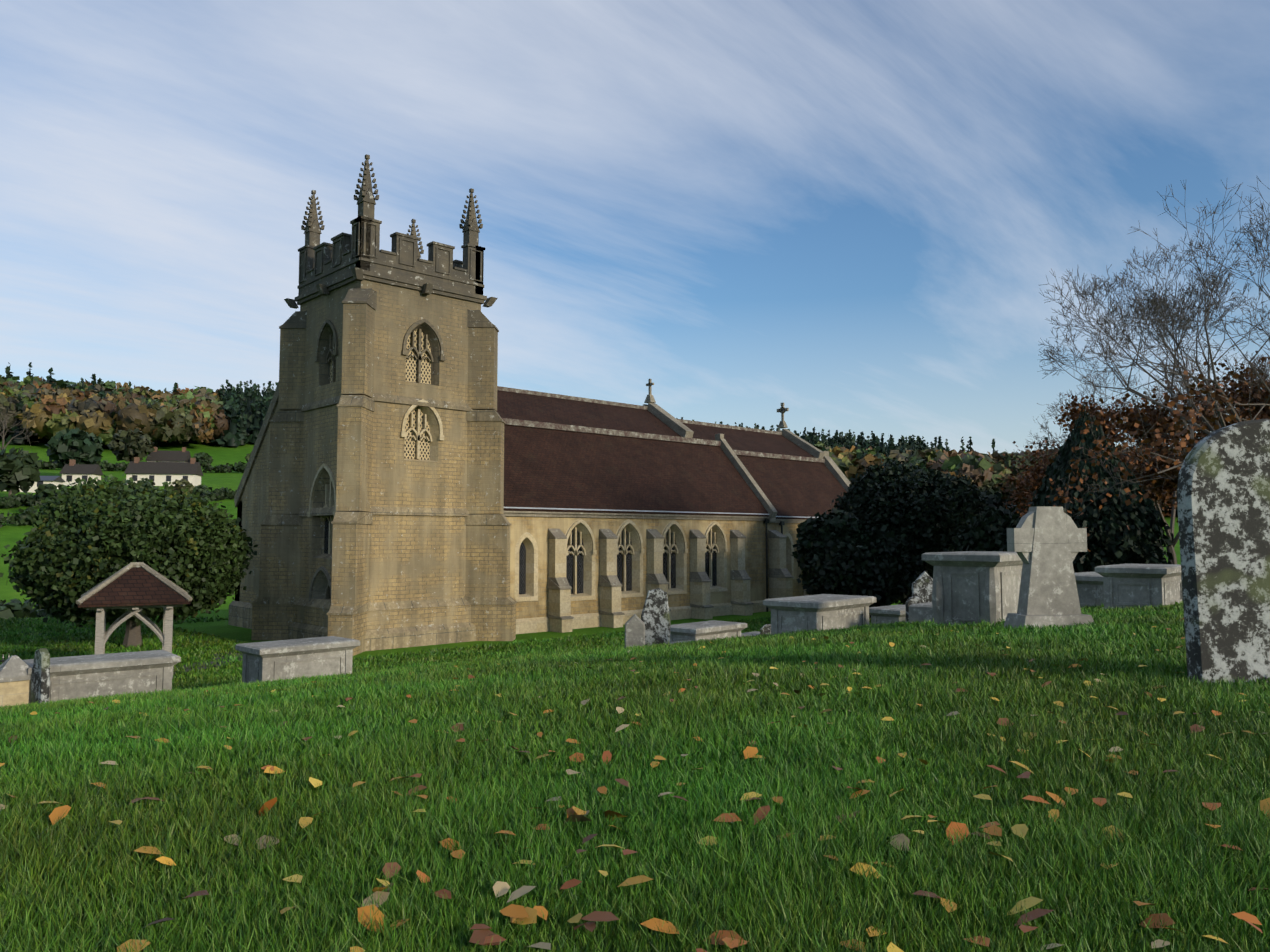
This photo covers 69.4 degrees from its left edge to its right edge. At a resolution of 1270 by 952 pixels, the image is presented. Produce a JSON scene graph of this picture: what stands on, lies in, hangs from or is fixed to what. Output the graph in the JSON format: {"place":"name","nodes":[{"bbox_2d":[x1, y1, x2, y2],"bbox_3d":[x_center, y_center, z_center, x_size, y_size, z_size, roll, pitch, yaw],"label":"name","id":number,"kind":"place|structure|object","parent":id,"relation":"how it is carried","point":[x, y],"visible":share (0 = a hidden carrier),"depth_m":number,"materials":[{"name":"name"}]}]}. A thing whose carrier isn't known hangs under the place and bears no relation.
{"place":"outdoors","nodes":[
{"label":"outdoors","id":0,"kind":"place"},
{"bbox_2d":[251,154,516,655],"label":"church tower","id":1,"kind":"structure","parent":0,"point":[386,473],"depth_m":35.23,"materials":[{"name":"beige stone"}]},
{"bbox_2d":[0,601,1269,951],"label":"lawn grass","id":2,"kind":"structure","parent":0,"point":[252,725],"depth_m":3.74,"materials":[{"name":"green plant"}]},
{"bbox_2d":[0,430,1269,951],"bbox_3d":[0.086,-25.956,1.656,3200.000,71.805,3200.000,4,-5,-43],"label":"ground","id":3,"kind":"structure","parent":0,"point":[10,534],"depth_m":37.64,"materials":[{"name":"green plant"}]},
{"bbox_2d":[0,655,31,706],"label":"gravestone","id":4,"kind":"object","parent":3,"relation":"on","point":[15,682],"depth_m":16.57,"materials":[{"name":"stone"}]},
{"bbox_2d":[0,408,35,449],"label":"bare field tree","id":5,"kind":"object","parent":3,"relation":"on","point":[3,427],"visible":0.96,"depth_m":216.47,"materials":[{"name":"grey plant"}]},
{"bbox_2d":[0,446,40,496],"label":"tree","id":6,"kind":"object","parent":3,"relation":"on","point":[21,467],"visible":1,"depth_m":143.74,"materials":[{"name":"green plant"}]},
{"bbox_2d":[0,599,51,618],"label":"hedge","id":7,"kind":"object","parent":3,"relation":"on","point":[14,608],"visible":0.19,"depth_m":50.48,"materials":[{"name":"green plant"}]},
{"bbox_2d":[4,476,64,492],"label":"house","id":8,"kind":"structure","parent":3,"relation":"on","point":[56,480],"depth_m":161.82,"materials":[{"name":"white paint"}]},
{"bbox_2d":[31,648,49,702],"bbox_3d":[-10.740,3.739,16.573,0.140,1.250,0.500,5,-6,-53],"label":"gravestone","id":9,"kind":"object","parent":3,"relation":"on","point":[40,684],"visible":0.77,"depth_m":16.47,"materials":[{"name":"grey stone"}]},
{"bbox_2d":[44,427,103,466],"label":"tree","id":10,"kind":"object","parent":3,"relation":"on","point":[81,447],"visible":0.96,"depth_m":190.36,"materials":[{"name":"green plant"}]},
{"bbox_2d":[59,459,102,485],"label":"cottage","id":11,"kind":"structure","parent":3,"relation":"on","point":[72,471],"depth_m":178.49,"materials":[{"name":"white paint"}]},
{"bbox_2d":[23,650,180,702],"bbox_3d":[-10.434,4.056,17.913,2.634,1.010,1.475,4,-5,-43],"label":"tomb","id":12,"kind":"object","parent":3,"relation":"on","point":[74,677],"visible":0.54,"depth_m":17.62,"materials":[{"name":"stone"}]},
{"bbox_2d":[0,478,212,508],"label":"hedge","id":13,"kind":"object","parent":3,"relation":"on","point":[18,500],"visible":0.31,"depth_m":142.19,"materials":[{"name":"green plant"}]},
{"bbox_2d":[0,479,236,527],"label":"hedge","id":14,"kind":"object","parent":3,"relation":"on","point":[25,517],"visible":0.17,"depth_m":132.39,"materials":[{"name":"green plant"}]},
{"bbox_2d":[0,474,257,647],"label":"bushy tree","id":15,"kind":"object","parent":3,"relation":"on","point":[83,538],"visible":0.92,"depth_m":31.83,"materials":[{"name":"green plant"}]},
{"bbox_2d":[107,428,154,461],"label":"tree","id":16,"kind":"object","parent":3,"relation":"on","point":[128,445],"visible":0.94,"depth_m":228.31,"materials":[{"name":"green plant"}]},
{"bbox_2d":[76,562,192,678],"bbox_3d":[-14.473,4.210,26.547,2.851,3.414,2.841,2,-4,-28],"label":"lychgate","id":17,"kind":"object","parent":3,"relation":"on","point":[134,588],"visible":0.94,"depth_m":25.88,"materials":[{"name":"tile"}]},
{"bbox_2d":[38,452,250,472],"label":"hedge","id":18,"kind":"object","parent":3,"relation":"on","point":[205,460],"visible":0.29,"depth_m":236.31,"materials":[{"name":"green plant"}]},
{"bbox_2d":[124,457,202,485],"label":"long cottage","id":19,"kind":"structure","parent":3,"relation":"on","point":[159,473],"depth_m":189.83,"materials":[{"name":"white"}]},
{"bbox_2d":[145,447,190,461],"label":"cottage","id":20,"kind":"structure","parent":3,"relation":"on","point":[183,455],"depth_m":236.34,"materials":[{"name":"grey"}]},
{"bbox_2d":[173,651,242,673],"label":"path to door","id":21,"kind":"structure","parent":3,"relation":"on","point":[187,669],"depth_m":29.30,"materials":[{"name":"green plant"}]},
{"bbox_2d":[235,636,359,684],"bbox_3d":[-7.482,4.219,20.390,1.250,1.060,2.300,-4,-5,44],"label":"tomb","id":22,"kind":"object","parent":3,"relation":"on","point":[290,658],"visible":0.81,"depth_m":19.95,"materials":[{"name":"stone"}]},
{"bbox_2d":[228,379,850,633],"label":"church nave","id":23,"kind":"structure","parent":3,"relation":"on","point":[614,513],"depth_m":45.13,"materials":[{"name":"beige stone"}]},
{"bbox_2d":[0,362,1185,516],"bbox_3d":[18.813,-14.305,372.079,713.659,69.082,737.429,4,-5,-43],"label":"deciduous woods","id":24,"kind":"object","parent":3,"relation":"on","point":[223,416],"visible":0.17,"depth_m":299.39,"materials":[{"name":"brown plant"}]},
{"bbox_2d":[0,612,1269,951],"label":"fallen leaves","id":25,"kind":"object","parent":3,"relation":"on","point":[482,932],"visible":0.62,"depth_m":3.04,"materials":[{"name":"orange plant"}]},
{"bbox_2d":[625,614,644,647],"bbox_3d":[-0.003,3.339,19.055,0.420,0.953,0.164,0,-4,1],"label":"grey headstone","id":26,"kind":"object","parent":3,"relation":"on","point":[635,629],"visible":0.7,"depth_m":19.00,"materials":[{"name":"stone"}]},
{"bbox_2d":[641,588,670,645],"bbox_3d":[0.440,3.089,19.338,0.620,1.454,0.204,0,-4,6],"label":"headstone","id":27,"kind":"object","parent":3,"relation":"on","point":[655,616],"visible":0.71,"depth_m":19.29,"materials":[{"name":"stone"}]},
{"bbox_2d":[670,620,746,641],"bbox_3d":[1.879,4.328,24.671,1.200,0.680,2.200,-4,-5,43],"label":"tomb","id":28,"kind":"object","parent":3,"relation":"on","point":[703,630],"visible":0.58,"depth_m":24.18,"materials":[{"name":"stone"}]},
{"bbox_2d":[741,631,759,636],"bbox_3d":[3.148,4.534,25.543,0.900,0.220,2.000,-3,-5,41],"label":"ledger","id":29,"kind":"object","parent":3,"relation":"on","point":[754,633],"visible":0.14,"depth_m":25.90,"materials":[{"name":"stone"}]},
{"bbox_2d":[760,624,770,634],"bbox_3d":[3.727,4.394,25.476,0.500,0.562,0.100,0,-4,-4],"label":"headstone","id":30,"kind":"object","parent":3,"relation":"on","point":[765,629],"visible":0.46,"depth_m":25.43,"materials":[{"name":"stone"}]},
{"bbox_2d":[763,594,876,635],"bbox_3d":[4.043,3.099,19.919,1.350,0.910,2.450,-3,-5,42],"label":"tomb","id":31,"kind":"object","parent":3,"relation":"on","point":[820,612],"visible":0.79,"depth_m":19.31,"materials":[{"name":"stone"}]},
{"bbox_2d":[792,504,923,618],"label":"yew tree","id":32,"kind":"object","parent":3,"relation":"on","point":[837,552],"visible":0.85,"depth_m":41.05,"materials":[{"name":"green plant"}]},
{"bbox_2d":[869,605,905,624],"bbox_3d":[7.433,4.009,25.739,1.800,0.660,1.100,4,-5,-43],"label":"tomb","id":33,"kind":"object","parent":3,"relation":"on","point":[888,614],"visible":0.4,"depth_m":25.21,"materials":[{"name":"stone"}]},
{"bbox_2d":[832,457,990,604],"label":"yew tree","id":34,"kind":"object","parent":3,"relation":"on","point":[922,509],"visible":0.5,"depth_m":42.34,"materials":[{"name":"green plant"}]},
{"bbox_2d":[906,596,924,622],"bbox_3d":[5.943,2.936,19.441,0.400,0.773,0.139,0,-4,1],"label":"headstone","id":35,"kind":"object","parent":3,"relation":"on","point":[913,600],"visible":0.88,"depth_m":19.40,"materials":[{"name":"stone"}]},
{"bbox_2d":[909,602,933,622],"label":"chest tomb","id":36,"kind":"object","parent":3,"relation":"on","point":[920,611],"visible":0.25,"depth_m":18.77,"materials":[{"name":"stone"}]},
{"bbox_2d":[912,571,932,602],"bbox_3d":[6.312,2.719,19.931,0.550,1.303,0.199,0,-4,6],"label":"headstone","id":37,"kind":"object","parent":3,"relation":"on","point":[922,583],"visible":0.43,"depth_m":19.93,"materials":[{"name":"stone"}]},
{"bbox_2d":[921,551,1022,625],"bbox_3d":[5.999,1.996,15.807,1.300,1.360,2.050,-3,-5,40],"label":"tomb","id":38,"kind":"object","parent":3,"relation":"on","point":[971,586],"visible":0.81,"depth_m":15.16,"materials":[{"name":"stone"}]},
{"bbox_2d":[931,506,1023,567],"bbox_3d":[15.136,3.539,36.942,5.007,4.499,5.140,4,-5,-43],"label":"holly tree","id":39,"kind":"object","parent":3,"relation":"on","point":[986,531],"visible":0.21,"depth_m":36.57,"materials":[{"name":"green plant"}]},
{"bbox_2d":[950,471,1032,510],"bbox_3d":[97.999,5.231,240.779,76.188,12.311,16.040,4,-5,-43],"label":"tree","id":40,"kind":"object","parent":3,"relation":"on","point":[987,484],"visible":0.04,"depth_m":234.69,"materials":[{"name":"green plant"}]},
{"bbox_2d":[976,487,1024,517],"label":"dark tree","id":41,"kind":"object","parent":3,"relation":"on","point":[993,500],"depth_m":46.79,"materials":[{"name":"green plant"}]},
{"bbox_2d":[1004,506,1094,629],"bbox_3d":[5.970,1.369,13.265,1.160,1.850,0.600,0,-4,-7],"label":"celtic cross","id":42,"kind":"object","parent":3,"relation":"on","point":[1046,544],"visible":1,"depth_m":13.16,"materials":[{"name":"stone"}]},
{"bbox_2d":[1074,572,1103,606],"bbox_3d":[11.240,2.843,22.200,2.300,0.960,1.250,4,-5,-43],"label":"tomb","id":43,"kind":"object","parent":3,"relation":"on","point":[1090,588],"visible":0.31,"depth_m":21.39,"materials":[{"name":"stone"}]},
{"bbox_2d":[995,432,1187,522],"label":"bare tree","id":44,"kind":"object","parent":3,"relation":"on","point":[1034,478],"visible":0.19,"depth_m":42.03,"materials":[{"name":"brown plant"}]},
{"bbox_2d":[1027,404,1173,572],"bbox_3d":[15.939,1.109,32.208,4.710,7.284,4.670,4,-5,-43],"label":"conifer tree","id":45,"kind":"object","parent":3,"relation":"on","point":[1112,539],"visible":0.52,"depth_m":30.71,"materials":[{"name":"green plant"}]},
{"bbox_2d":[1013,345,1250,563],"bbox_3d":[22.011,-0.097,37.743,10.237,10.786,10.925,4,-5,-43],"label":"bare tree","id":46,"kind":"object","parent":3,"relation":"on","point":[1168,488],"visible":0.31,"depth_m":37.46,"materials":[{"name":"brown plant"}]},
{"bbox_2d":[1095,564,1182,608],"bbox_3d":[10.646,2.372,19.151,1.300,1.010,2.300,-3,-5,41],"label":"tomb","id":47,"kind":"object","parent":3,"relation":"on","point":[1130,585],"visible":0.85,"depth_m":18.45,"materials":[{"name":"stone"}]},
{"bbox_2d":[1024,180,1269,536],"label":"bare tree","id":48,"kind":"object","parent":3,"relation":"on","point":[1177,428],"visible":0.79,"depth_m":26.38,"materials":[{"name":"brown plant"}]},
{"bbox_2d":[1038,177,1269,450],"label":"bare tree","id":49,"kind":"object","parent":3,"relation":"on","point":[1074,412],"visible":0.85,"depth_m":31.01,"materials":[{"name":"brown plant"}]},
{"bbox_2d":[1113,351,1269,515],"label":"bare tree","id":50,"kind":"object","parent":3,"relation":"on","point":[1242,396],"visible":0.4,"depth_m":32.57,"materials":[{"name":"brown plant"}]},
{"bbox_2d":[1177,419,1269,684],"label":"headstone","id":51,"kind":"object","parent":3,"relation":"on","point":[1223,495],"visible":0.92,"depth_m":6.77,"materials":[{"name":"stone"}]},
{"bbox_2d":[0,0,1269,453],"label":"sky","id":52,"kind":"structure","parent":0,"point":[855,215],"materials":[{"name":"blue"}]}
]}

